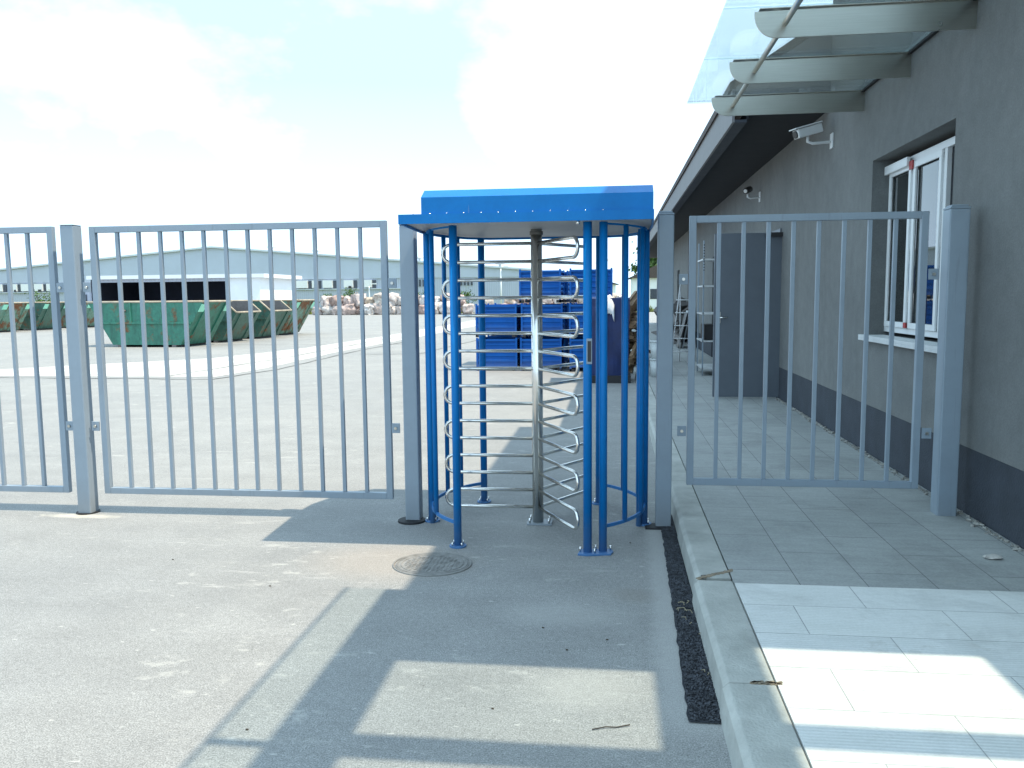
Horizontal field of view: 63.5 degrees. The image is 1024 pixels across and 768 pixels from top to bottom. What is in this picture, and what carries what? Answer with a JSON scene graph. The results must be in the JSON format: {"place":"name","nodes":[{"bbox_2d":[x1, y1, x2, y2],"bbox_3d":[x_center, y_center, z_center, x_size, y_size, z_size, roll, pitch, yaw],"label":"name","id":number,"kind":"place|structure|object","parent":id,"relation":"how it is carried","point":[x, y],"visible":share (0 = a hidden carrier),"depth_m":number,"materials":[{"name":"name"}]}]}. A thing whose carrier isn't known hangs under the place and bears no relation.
{"place":"outdoors","nodes":[
{"label":"outdoors","id":0,"kind":"place"},
{"bbox_2d":[85,274,301,300],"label":"open shed","id":1,"kind":"structure","parent":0,"point":[216,287],"depth_m":66.19,"materials":[{"name":"white metal"}]},
{"bbox_2d":[0,312,731,767],"bbox_3d":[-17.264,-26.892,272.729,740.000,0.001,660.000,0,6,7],"label":"ground","id":2,"kind":"structure","parent":0,"point":[146,630],"depth_m":4.46,"materials":[{"name":"concrete"}]},
{"bbox_2d":[0,302,29,331],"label":"waste skip","id":3,"kind":"object","parent":2,"relation":"on","point":[21,309],"visible":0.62,"depth_m":43.87,"materials":[{"name":"green paint"}]},
{"bbox_2d":[24,289,50,301],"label":"bush","id":4,"kind":"object","parent":2,"relation":"on","point":[38,299],"visible":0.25,"depth_m":70.42,"materials":[{"name":"green plant"}]},
{"bbox_2d":[20,302,64,330],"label":"waste skip","id":5,"kind":"object","parent":2,"relation":"on","point":[43,313],"visible":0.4,"depth_m":46.14,"materials":[{"name":"green paint"}]},
{"bbox_2d":[61,301,94,326],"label":"waste skip","id":6,"kind":"object","parent":2,"relation":"on","point":[90,317],"visible":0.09,"depth_m":49.78,"materials":[{"name":"green paint"}]},
{"bbox_2d":[60,224,98,512],"bbox_3d":[-3.233,-0.070,6.197,0.109,2.206,0.109,0,6,7],"label":"fence post","id":7,"kind":"object","parent":2,"relation":"on","point":[78,352],"visible":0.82,"depth_m":6.16,"materials":[{"name":"grey metal"}]},
{"bbox_2d":[0,226,72,492],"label":"bar fence","id":8,"kind":"object","parent":7,"relation":"attached to","point":[65,424],"visible":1,"depth_m":6.23,"materials":[{"name":"grey metal"}]},
{"bbox_2d":[83,220,399,498],"bbox_3d":[-1.983,-0.159,6.041,2.370,1.992,0.054,0,6,7],"label":"bar fence","id":9,"kind":"object","parent":7,"relation":"attached to","point":[387,283],"visible":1,"depth_m":6.04,"materials":[{"name":"grey metal"}]},
{"bbox_2d":[76,509,100,514],"bbox_3d":[-3.228,0.978,6.310,0.170,0.018,0.170,0,6,7],"label":"rubber pad","id":10,"kind":"object","parent":2,"relation":"on","point":[97,511],"visible":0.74,"depth_m":6.24,"materials":[{"name":"black rubber"}]},
{"bbox_2d":[87,300,231,346],"bbox_3d":[-12.408,-2.152,29.336,4.468,1.584,2.090,1,6,11],"label":"waste skip","id":11,"kind":"object","parent":2,"relation":"on","point":[175,320],"visible":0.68,"depth_m":28.46,"materials":[{"name":"green paint"}]},
{"bbox_2d":[0,342,401,378],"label":"ground seam","id":12,"kind":"object","parent":2,"relation":"on","point":[235,375],"visible":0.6,"depth_m":18.26,"materials":[{"name":"grey concrete"}]},
{"bbox_2d":[187,300,260,342],"bbox_3d":[-12.099,-2.447,32.112,4.211,1.584,2.090,1,6,11],"label":"waste skip","id":13,"kind":"object","parent":2,"relation":"on","point":[240,319],"visible":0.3,"depth_m":31.64,"materials":[{"name":"green paint"}]},
{"bbox_2d":[0,320,475,376],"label":"concrete strip","id":14,"kind":"object","parent":2,"relation":"on","point":[155,368],"visible":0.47,"depth_m":20.65,"materials":[{"name":"grey concrete"}]},
{"bbox_2d":[170,339,382,375],"bbox_3d":[-5.883,-1.040,25.656,0.311,0.001,16.534,0,6,9],"label":"ground seam","id":15,"kind":"object","parent":14,"relation":"on","point":[266,360],"visible":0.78,"depth_m":22.00,"materials":[{"name":"grey concrete"}]},
{"bbox_2d":[248,300,291,338],"bbox_3d":[-11.615,-2.740,34.858,4.211,1.584,2.090,1,6,11],"label":"waste skip","id":16,"kind":"object","parent":2,"relation":"on","point":[262,324],"visible":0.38,"depth_m":34.18,"materials":[{"name":"green paint"}]},
{"bbox_2d":[276,299,314,335],"bbox_3d":[-11.339,-3.043,37.721,4.468,1.584,2.090,1,6,11],"label":"waste skip","id":17,"kind":"object","parent":2,"relation":"on","point":[304,307],"visible":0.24,"depth_m":37.19,"materials":[{"name":"green paint"}]},
{"bbox_2d":[311,307,322,314],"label":"bulk bag","id":18,"kind":"object","parent":2,"relation":"on","point":[320,311],"visible":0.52,"depth_m":81.82,"materials":[{"name":"white fabric"}]},
{"bbox_2d":[321,306,332,314],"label":"bulk bag","id":19,"kind":"object","parent":2,"relation":"on","point":[326,310],"visible":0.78,"depth_m":81.58,"materials":[{"name":"white fabric"}]},
{"bbox_2d":[320,295,331,306],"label":"bulk bag","id":20,"kind":"object","parent":19,"relation":"on","point":[324,300],"visible":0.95,"depth_m":81.72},
{"bbox_2d":[331,305,336,314],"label":"bulk bag","id":21,"kind":"object","parent":2,"relation":"on","point":[334,310],"visible":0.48,"depth_m":81.29,"materials":[{"name":"white fabric"}]},
{"bbox_2d":[329,295,343,305],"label":"bulk bag","id":22,"kind":"object","parent":21,"relation":"on","point":[333,300],"visible":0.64,"depth_m":81.59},
{"bbox_2d":[342,303,356,314],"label":"bulk bag","id":23,"kind":"object","parent":2,"relation":"on","point":[349,309],"visible":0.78,"depth_m":81.07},
{"bbox_2d":[342,296,353,304],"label":"bulk bag","id":24,"kind":"object","parent":23,"relation":"on","point":[348,300],"visible":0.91,"depth_m":81.44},
{"bbox_2d":[359,303,374,314],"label":"bulk bag","id":25,"kind":"object","parent":2,"relation":"on","point":[369,308],"visible":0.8,"depth_m":80.66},
{"bbox_2d":[365,297,373,303],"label":"bulk bag","id":26,"kind":"object","parent":25,"relation":"on","point":[369,300],"visible":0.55,"depth_m":81.23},
{"bbox_2d":[373,303,381,314],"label":"bulk bag","id":27,"kind":"object","parent":2,"relation":"on","point":[378,309],"visible":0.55,"depth_m":80.73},
{"bbox_2d":[372,292,381,303],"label":"bulk bag","id":28,"kind":"object","parent":27,"relation":"on","point":[377,297],"visible":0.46,"depth_m":80.71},
{"bbox_2d":[389,305,398,314],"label":"bulk bag","id":29,"kind":"object","parent":2,"relation":"on","point":[393,310],"visible":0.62,"depth_m":80.71,"materials":[{"name":"white fabric"}]},
{"bbox_2d":[389,292,399,305],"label":"bulk bag","id":30,"kind":"object","parent":29,"relation":"on","point":[393,299],"visible":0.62,"depth_m":80.78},
{"bbox_2d":[396,305,400,314],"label":"bulk bag","id":31,"kind":"object","parent":2,"relation":"on","point":[398,309],"visible":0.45,"depth_m":80.58,"materials":[{"name":"white fabric"}]},
{"bbox_2d":[399,225,422,519],"bbox_3d":[-0.717,-0.038,5.895,0.109,2.156,0.109,0,6,7],"label":"fence post","id":32,"kind":"object","parent":2,"relation":"on","point":[410,365],"visible":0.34,"depth_m":5.85,"materials":[{"name":"grey metal"}]},
{"bbox_2d":[398,517,424,524],"bbox_3d":[-0.721,0.987,5.966,0.200,0.024,0.200,0,6,7],"label":"rubber pad","id":33,"kind":"object","parent":2,"relation":"on","point":[403,520],"visible":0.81,"depth_m":5.91,"materials":[{"name":"black rubber"}]},
{"bbox_2d":[419,304,424,313],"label":"bulk bag","id":34,"kind":"object","parent":2,"relation":"on","point":[421,309],"visible":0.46,"depth_m":80.05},
{"bbox_2d":[419,295,423,304],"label":"bulk bag","id":35,"kind":"object","parent":34,"relation":"on","point":[421,300],"visible":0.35,"depth_m":80.34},
{"bbox_2d":[392,552,471,575],"bbox_3d":[-0.482,1.085,4.995,0.483,0.012,0.437,0,6,7],"label":"manhole cover","id":36,"kind":"object","parent":2,"relation":"on","point":[432,564],"visible":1,"depth_m":4.98,"materials":[{"name":"metal"}]},
{"bbox_2d":[435,302,440,313],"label":"bulk bag","id":37,"kind":"object","parent":2,"relation":"on","point":[436,309],"visible":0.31,"depth_m":79.92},
{"bbox_2d":[435,296,440,301],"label":"bulk bag","id":38,"kind":"object","parent":37,"relation":"on","point":[437,298],"visible":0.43,"depth_m":80.74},
{"bbox_2d":[437,301,449,313],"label":"bulk bag","id":39,"kind":"object","parent":2,"relation":"on","point":[439,308],"visible":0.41,"depth_m":79.79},
{"bbox_2d":[462,303,473,313],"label":"bulk bag","id":40,"kind":"object","parent":2,"relation":"on","point":[467,308],"visible":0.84,"depth_m":79.99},
{"bbox_2d":[309,306,653,314],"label":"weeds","id":41,"kind":"object","parent":2,"relation":"on","point":[650,310],"visible":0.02,"depth_m":81.91,"materials":[{"name":"green plant"}]},
{"bbox_2d":[476,335,522,370],"bbox_3d":[-0.265,-0.705,18.595,0.906,0.720,1.156,0,6,7],"label":"metal crate","id":42,"kind":"object","parent":2,"relation":"on","point":[502,359],"visible":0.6,"depth_m":18.05,"materials":[{"name":"blue paint"}]},
{"bbox_2d":[475,303,522,336],"bbox_3d":[-0.270,-1.436,18.518,0.906,0.720,1.156,0,6,8],"label":"metal crate","id":43,"kind":"object","parent":42,"relation":"on","point":[502,324],"visible":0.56,"depth_m":17.98,"materials":[{"name":"blue paint"}]},
{"bbox_2d":[487,335,528,337],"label":"metal crate","id":44,"kind":"object","parent":2,"relation":"on","point":[503,336],"visible":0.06,"depth_m":19.37,"materials":[{"name":"blue paint"}]},
{"bbox_2d":[487,303,529,304],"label":"metal crate","id":45,"kind":"object","parent":44,"relation":"on","point":[505,304],"visible":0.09,"depth_m":20.35,"materials":[{"name":"blue paint"}]},
{"bbox_2d":[398,185,653,555],"bbox_3d":[0.165,-0.134,5.775,1.615,2.255,1.530,0,6,7],"label":"turnstile","id":46,"kind":"object","parent":2,"relation":"on","point":[600,214],"visible":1,"depth_m":5.45,"materials":[{"name":"blue paint"}]},
{"bbox_2d":[520,335,564,370],"bbox_3d":[0.698,-0.702,18.479,0.906,0.720,1.156,0,6,8],"label":"metal crate","id":47,"kind":"object","parent":2,"relation":"on","point":[548,342],"visible":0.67,"depth_m":17.95,"materials":[{"name":"blue paint"}]},
{"bbox_2d":[521,303,564,336],"bbox_3d":[0.698,-1.433,18.401,0.906,0.720,1.156,0,6,6],"label":"metal crate","id":48,"kind":"object","parent":47,"relation":"on","point":[549,324],"visible":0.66,"depth_m":17.86,"materials":[{"name":"blue paint"}]},
{"bbox_2d":[519,269,564,302],"bbox_3d":[0.675,-2.164,18.326,0.906,0.720,1.156,0,6,8],"label":"metal crate","id":49,"kind":"object","parent":48,"relation":"on","point":[551,288],"visible":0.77,"depth_m":17.79,"materials":[{"name":"blue paint"}]},
{"bbox_2d":[529,335,569,362],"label":"metal crate","id":50,"kind":"object","parent":2,"relation":"on","point":[567,343],"visible":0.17,"depth_m":19.18,"materials":[{"name":"blue paint"}]},
{"bbox_2d":[530,303,568,333],"bbox_3d":[0.929,-1.569,19.675,0.906,0.720,1.156,0,6,7],"label":"metal crate","id":51,"kind":"object","parent":50,"relation":"on","point":[566,319],"visible":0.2,"depth_m":19.07,"materials":[{"name":"blue paint"}]},
{"bbox_2d":[529,271,569,301],"bbox_3d":[0.914,-2.300,19.599,0.906,0.720,1.156,0,6,7],"label":"metal crate","id":52,"kind":"object","parent":51,"relation":"on","point":[567,286],"visible":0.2,"depth_m":19.02,"materials":[{"name":"blue paint"}]},
{"bbox_2d":[569,337,582,371],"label":"metal crate","id":53,"kind":"object","parent":2,"relation":"on","point":[577,341],"visible":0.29,"depth_m":17.64,"materials":[{"name":"blue paint"}]},
{"bbox_2d":[569,303,582,334],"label":"metal crate","id":54,"kind":"object","parent":53,"relation":"on","point":[575,308],"visible":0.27,"depth_m":17.56,"materials":[{"name":"blue paint"}]},
{"bbox_2d":[569,268,612,302],"bbox_3d":[1.731,-2.140,17.998,0.906,0.720,1.156,0,6,7],"label":"metal crate","id":55,"kind":"object","parent":54,"relation":"on","point":[578,274],"visible":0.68,"depth_m":17.47,"materials":[{"name":"blue paint"}]},
{"bbox_2d":[592,724,629,729],"bbox_3d":[0.369,1.276,3.081,0.147,0.006,0.010,-1,6,-9],"label":"twig","id":56,"kind":"object","parent":2,"relation":"on","point":[611,726],"visible":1,"depth_m":3.08,"materials":[{"name":"wood"}]},
{"bbox_2d":[629,291,650,372],"bbox_3d":[2.667,-1.212,18.864,1.185,1.835,4.658,0,6,7],"label":"timber heap","id":57,"kind":"object","parent":2,"relation":"on","point":[632,334],"visible":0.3,"depth_m":17.57,"materials":[{"name":"brown wood"}]},
{"bbox_2d":[645,523,675,529],"bbox_3d":[1.061,0.995,5.751,0.270,0.019,0.140,0,6,7],"label":"rubber pad","id":58,"kind":"object","parent":2,"relation":"on","point":[652,526],"visible":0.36,"depth_m":5.71,"materials":[{"name":"black rubber"}]},
{"bbox_2d":[655,211,673,526],"bbox_3d":[1.045,-0.059,5.679,0.105,2.211,0.105,0,6,7],"label":"fence post","id":59,"kind":"object","parent":2,"relation":"on","point":[664,352],"visible":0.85,"depth_m":5.62,"materials":[{"name":"grey metal"}]},
{"bbox_2d":[677,211,938,488],"bbox_3d":[1.958,-0.212,5.557,1.660,1.833,0.054,0,6,7],"label":"bar fence","id":60,"kind":"object","parent":59,"relation":"attached to","point":[870,217],"visible":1,"depth_m":5.54,"materials":[{"name":"grey metal"}]},
{"bbox_2d":[651,297,687,343],"bbox_3d":[5.245,-1.987,26.636,1.447,1.638,5.975,0,6,7],"label":"junk heap","id":61,"kind":"object","parent":2,"relation":"on","point":[684,305],"visible":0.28,"depth_m":25.34,"materials":[{"name":"grey metal"}]},
{"bbox_2d":[661,515,720,722],"bbox_3d":[0.918,1.113,4.574,0.160,0.001,2.982,0,6,7],"label":"gravel strip","id":62,"kind":"object","parent":2,"relation":"on","point":[703,703],"visible":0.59,"depth_m":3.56,"materials":[{"name":"black gravel"}]},
{"bbox_2d":[678,600,708,674],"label":"dry stalks","id":63,"kind":"object","parent":62,"relation":"on","point":[689,623],"visible":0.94,"depth_m":4.18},
{"bbox_2d":[630,349,809,767],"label":"kerb","id":64,"kind":"structure","parent":2,"relation":"on","point":[758,729],"depth_m":3.45,"materials":[{"name":"concrete"}]},
{"bbox_2d":[696,569,782,685],"bbox_3d":[1.003,1.068,3.804,0.212,0.006,1.351,0,6,7],"label":"twig","id":65,"kind":"object","parent":64,"relation":"on","point":[761,682],"visible":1,"depth_m":3.15,"materials":[{"name":"brown wood"}]},
{"bbox_2d":[650,0,1023,548],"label":"building","id":66,"kind":"structure","parent":2,"relation":"on","point":[938,131],"depth_m":7.36,"materials":[{"name":"grey paint"}]},
{"bbox_2d":[712,232,782,396],"bbox_3d":[3.361,-0.965,11.718,0.990,2.315,0.105,0,6,7],"label":"door leaf","id":67,"kind":"structure","parent":66,"relation":"in","point":[755,263],"depth_m":11.73,"materials":[{"name":"metal"}]},
{"bbox_2d":[743,186,760,201],"bbox_3d":[3.841,-3.052,13.288,0.284,0.259,0.187,0,6,7],"label":"security camera","id":68,"kind":"object","parent":66,"relation":"attached to","point":[747,190],"visible":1,"depth_m":13.26,"materials":[{"name":"black plastic"}]},
{"bbox_2d":[789,121,833,148],"bbox_3d":[3.231,-2.688,8.947,0.459,0.294,0.187,-1,6,-4],"label":"security camera","id":69,"kind":"object","parent":66,"relation":"attached to","point":[806,131],"visible":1,"depth_m":8.90,"materials":[{"name":"white plastic"}]},
{"bbox_2d":[711,0,977,115],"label":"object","id":70,"kind":"object","parent":66,"relation":"attached to","point":[794,20],"visible":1,"depth_m":6.59,"materials":[{"name":"silver metal"}]},
{"bbox_2d":[884,136,954,337],"bbox_3d":[3.337,-1.138,6.691,0.110,1.500,1.850,0,6,7],"label":"window frame","id":71,"kind":"structure","parent":66,"relation":"in","point":[922,181],"depth_m":6.89,"materials":[{"name":"white plastic"}]},
{"bbox_2d":[0,0,832,297],"label":"sky","id":72,"kind":"structure","parent":0,"point":[113,112],"materials":[{"name":"white"}]},
{"bbox_2d":[568,271,618,292],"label":"house","id":73,"kind":"structure","parent":0,"point":[614,287],"depth_m":128.68,"materials":[{"name":"paint"}]},
{"bbox_2d":[592,297,630,382],"bbox_3d":[1.836,-0.848,15.641,0.800,1.582,0.900,0,6,7],"label":"blue container","id":74,"kind":"object","parent":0,"point":[614,351],"visible":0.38,"depth_m":15.22,"materials":[{"name":"blue plastic"}]},
{"bbox_2d":[608,294,613,319],"bbox_3d":[1.751,-1.421,15.428,0.306,0.516,0.620,0,6,7],"label":"white cloth","id":75,"kind":"object","parent":74,"relation":"on","point":[610,306],"visible":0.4,"depth_m":15.12,"materials":[{"name":"white fabric"}]},
{"bbox_2d":[628,265,656,308],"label":"house","id":76,"kind":"structure","parent":0,"point":[652,288],"depth_m":99.06,"materials":[{"name":"paint"}]},
{"bbox_2d":[650,289,656,298],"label":"window","id":77,"kind":"structure","parent":76,"relation":"in","point":[653,292],"depth_m":99.05,"materials":[{"name":"grey glass"}]},
{"bbox_2d":[632,323,1023,591],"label":"pavement","id":78,"kind":"structure","parent":0,"point":[871,537],"depth_m":5.45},
{"bbox_2d":[649,358,655,376],"bbox_3d":[2.660,-0.303,15.145,0.308,0.325,0.304,0,6,7],"label":"bucket","id":79,"kind":"object","parent":78,"relation":"on","point":[652,363],"visible":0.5,"depth_m":15.06,"materials":[{"name":"white plastic"}]},
{"bbox_2d":[649,340,656,358],"bbox_3d":[2.657,-0.627,15.110,0.308,0.325,0.304,0,6,7],"label":"bucket","id":80,"kind":"object","parent":79,"relation":"on","point":[653,346],"visible":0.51,"depth_m":15.02,"materials":[{"name":"white plastic"}]},
{"bbox_2d":[676,310,687,347],"bbox_3d":[4.845,-1.562,23.506,0.331,1.039,1.100,0,6,7],"label":"leaning board","id":81,"kind":"object","parent":78,"relation":"on","point":[683,328],"visible":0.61,"depth_m":23.17,"materials":[{"name":"black plastic"}]},
{"bbox_2d":[673,284,695,361],"bbox_3d":[3.799,-1.342,18.258,0.360,1.724,0.690,3,7,34],"label":"step ladder","id":82,"kind":"object","parent":78,"relation":"on","point":[679,325],"visible":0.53,"depth_m":18.13,"materials":[{"name":"silver metal"}]},
{"bbox_2d":[696,240,713,375],"bbox_3d":[3.754,-1.419,15.498,0.480,2.450,0.942,0,6,7],"label":"shelf rack","id":83,"kind":"object","parent":78,"relation":"on","point":[706,332],"visible":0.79,"depth_m":15.15,"materials":[{"name":"grey metal"}]},
{"bbox_2d":[775,398,1023,552],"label":"mortar crumbs","id":84,"kind":"object","parent":78,"relation":"on","point":[976,522],"visible":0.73,"depth_m":6.57,"materials":[{"name":"grey concrete"}]},
{"bbox_2d":[930,204,970,515],"bbox_3d":[2.881,-0.128,5.449,0.125,2.061,0.125,0,6,7],"label":"fence post","id":85,"kind":"object","parent":78,"relation":"on","point":[951,331],"visible":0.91,"depth_m":5.40,"materials":[{"name":"grey metal"}]},
{"bbox_2d":[982,554,1002,558],"bbox_3d":[2.670,0.954,4.599,0.104,0.023,0.060,0,6,7],"label":"crumpled paper","id":86,"kind":"object","parent":78,"relation":"on","point":[992,556],"visible":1,"depth_m":4.58,"materials":[{"name":"white paper"}]},
{"bbox_2d":[734,583,1023,767],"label":"pavement","id":87,"kind":"structure","parent":0,"point":[876,677],"depth_m":3.24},
{"label":"grass verge","id":88,"kind":"structure","parent":0,"visible":0},
{"bbox_2d":[0,246,530,308],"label":"warehouse","id":89,"kind":"structure","parent":88,"relation":"on","point":[349,266],"depth_m":134.17,"materials":[{"name":"white metal"}]},
{"bbox_2d":[336,287,357,296],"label":"bush","id":90,"kind":"object","parent":88,"relation":"on","point":[350,291],"visible":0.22,"depth_m":93.79,"materials":[{"name":"green plant"}]},
{"bbox_2d":[461,289,477,307],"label":"bush","id":91,"kind":"object","parent":88,"relation":"on","point":[466,294],"visible":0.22,"depth_m":92.92,"materials":[{"name":"green plant"}]},
{"bbox_2d":[500,266,508,303],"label":"lamp post","id":92,"kind":"object","parent":88,"relation":"on","point":[501,285],"visible":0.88,"depth_m":100.14,"materials":[{"name":"white metal"}]},
{"bbox_2d":[629,241,656,274],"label":"tree","id":93,"kind":"object","parent":88,"relation":"on","point":[653,262],"visible":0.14,"depth_m":136.12,"materials":[{"name":"green plant"}]},
{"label":"bulk bag","id":94,"kind":"object","parent":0,"visible":0},
{"bbox_2d":[351,293,365,307],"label":"bulk bag","id":95,"kind":"object","parent":94,"relation":"on","point":[356,298],"visible":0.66,"depth_m":81.22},
{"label":"bulk bag","id":96,"kind":"object","parent":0,"visible":0},
{"bbox_2d":[485,300,493,304],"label":"bulk bag","id":97,"kind":"object","parent":96,"relation":"on","point":[490,302],"visible":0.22,"depth_m":76.11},
{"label":"bulk bag","id":98,"kind":"object","parent":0,"visible":0},
{"bbox_2d":[504,299,515,303],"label":"bulk bag","id":99,"kind":"object","parent":98,"relation":"on","point":[508,301],"visible":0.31,"depth_m":76.32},
{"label":"bulk bag","id":100,"kind":"object","parent":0,"visible":0},
{"bbox_2d":[542,299,552,303],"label":"bulk bag","id":101,"kind":"object","parent":100,"relation":"on","point":[547,301],"visible":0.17,"depth_m":75.50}
]}

